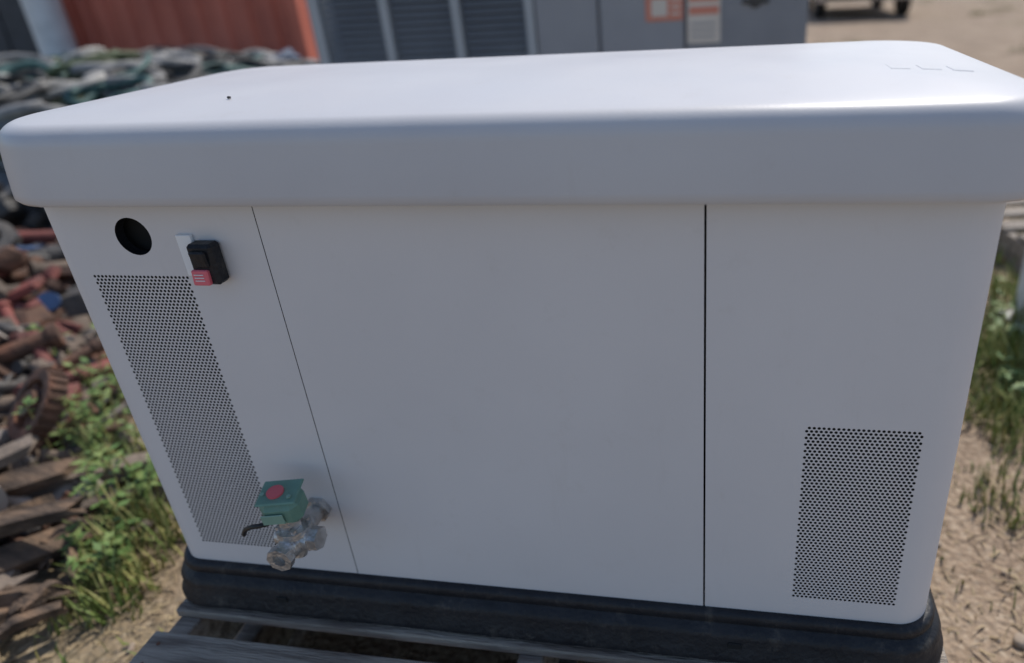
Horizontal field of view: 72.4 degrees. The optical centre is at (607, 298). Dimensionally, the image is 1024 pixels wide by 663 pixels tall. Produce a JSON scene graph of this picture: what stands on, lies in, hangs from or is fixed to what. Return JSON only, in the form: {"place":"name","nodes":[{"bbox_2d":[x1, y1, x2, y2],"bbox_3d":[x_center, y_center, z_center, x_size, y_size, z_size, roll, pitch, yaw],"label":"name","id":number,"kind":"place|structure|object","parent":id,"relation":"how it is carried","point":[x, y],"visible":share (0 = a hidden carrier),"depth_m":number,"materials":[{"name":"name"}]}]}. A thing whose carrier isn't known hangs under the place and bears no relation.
{"place":"outdoors","nodes":[
{"label":"outdoors","id":0,"kind":"place"},
{"bbox_2d":[20,0,78,55],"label":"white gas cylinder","id":1,"kind":"object","parent":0,"point":[50,26],"visible":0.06,"depth_m":7.15,"materials":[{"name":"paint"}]},
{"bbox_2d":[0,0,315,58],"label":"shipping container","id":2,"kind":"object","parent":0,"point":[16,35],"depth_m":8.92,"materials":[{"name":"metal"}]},
{"bbox_2d":[0,0,1023,662],"bbox_3d":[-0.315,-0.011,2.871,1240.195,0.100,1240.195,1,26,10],"label":"ground","id":3,"kind":"structure","parent":0,"point":[990,38],"depth_m":1.54,"materials":[{"name":"beige soil"}]},
{"bbox_2d":[0,183,144,545],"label":"scrap metal pile","id":4,"kind":"object","parent":3,"relation":"on","point":[39,287],"visible":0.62,"depth_m":2.28,"materials":[{"name":"brown metal"}]},
{"bbox_2d":[0,487,7,511],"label":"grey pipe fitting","id":5,"kind":"object","parent":4,"relation":"on","point":[3,500],"visible":0.92,"depth_m":1.64,"materials":[{"name":"grey metal"}]},
{"bbox_2d":[0,415,158,641],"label":"lumber pile","id":6,"kind":"object","parent":3,"relation":"on","point":[23,561],"visible":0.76,"depth_m":1.58,"materials":[{"name":"brown wood"}]},
{"bbox_2d":[8,366,68,444],"bbox_3d":[-1.548,0.290,1.879,0.208,0.183,0.167,16,32,35],"label":"rusty gear wheel","id":7,"kind":"object","parent":6,"relation":"on","point":[46,387],"visible":0.95,"depth_m":1.85,"materials":[{"name":"brown metal"}]},
{"bbox_2d":[0,46,319,227],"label":"hose pile","id":8,"kind":"object","parent":3,"relation":"on","point":[31,84],"visible":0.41,"depth_m":4.91,"materials":[{"name":"grey rubber"}]},
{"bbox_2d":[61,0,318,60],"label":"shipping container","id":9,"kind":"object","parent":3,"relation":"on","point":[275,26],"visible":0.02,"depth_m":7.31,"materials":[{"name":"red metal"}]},
{"bbox_2d":[306,0,334,63],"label":"steel beam post","id":10,"kind":"object","parent":3,"relation":"on","point":[312,25],"visible":0.05,"depth_m":4.37,"materials":[{"name":"grey metal"}]},
{"bbox_2d":[234,623,587,662],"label":"wooden pallet","id":11,"kind":"object","parent":3,"relation":"on","point":[265,634],"depth_m":1.30,"materials":[{"name":"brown wood"}]},
{"bbox_2d":[129,599,947,662],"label":"wooden pallet","id":12,"kind":"object","parent":11,"relation":"on","point":[200,634],"visible":0.02,"depth_m":1.08,"materials":[{"name":"grey wood"}]},
{"bbox_2d":[0,41,1023,662],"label":"standby generator","id":13,"kind":"object","parent":12,"relation":"on","point":[670,351],"visible":1,"depth_m":0.86,"materials":[{"name":"paint"}]},
{"bbox_2d":[308,0,538,63],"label":"air conditioner condenser","id":14,"kind":"object","parent":3,"relation":"on","point":[380,30],"visible":0.27,"depth_m":3.47,"materials":[{"name":"grey metal"}]},
{"bbox_2d":[0,265,1023,662],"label":"dry straw","id":15,"kind":"object","parent":3,"relation":"on","point":[940,555],"visible":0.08,"depth_m":1.46,"materials":[{"name":"beige plant"}]},
{"bbox_2d":[11,276,1023,587],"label":"leafy weeds","id":16,"kind":"object","parent":3,"relation":"on","point":[145,478],"visible":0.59,"depth_m":1.78,"materials":[{"name":"green plant"}]},
{"bbox_2d":[534,0,808,54],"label":"packaged air conditioner","id":17,"kind":"object","parent":3,"relation":"on","point":[576,26],"visible":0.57,"depth_m":3.25,"materials":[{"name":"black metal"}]},
{"bbox_2d":[808,0,911,18],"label":"parked car","id":18,"kind":"object","parent":3,"relation":"on","point":[901,7],"visible":0.84,"depth_m":14.16,"materials":[{"name":"silver metal"}]},
{"bbox_2d":[996,201,1023,273],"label":"wooden pallet","id":19,"kind":"object","parent":3,"relation":"on","point":[1014,244],"visible":0.35,"depth_m":2.79,"materials":[{"name":"grey wood"}]},
{"bbox_2d":[999,260,1023,332],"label":"white post","id":20,"kind":"object","parent":3,"relation":"on","point":[1020,296],"visible":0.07,"depth_m":2.34,"materials":[{"name":"paint"}]},
{"bbox_2d":[0,0,1023,662],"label":"grass","id":21,"kind":"structure","parent":0,"point":[988,360],"depth_m":1.68,"materials":[{"name":"plant"}]},
{"bbox_2d":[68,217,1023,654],"bbox_3d":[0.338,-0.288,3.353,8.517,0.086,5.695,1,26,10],"label":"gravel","id":22,"kind":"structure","parent":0,"point":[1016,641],"depth_m":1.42,"materials":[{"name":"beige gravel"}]}
]}

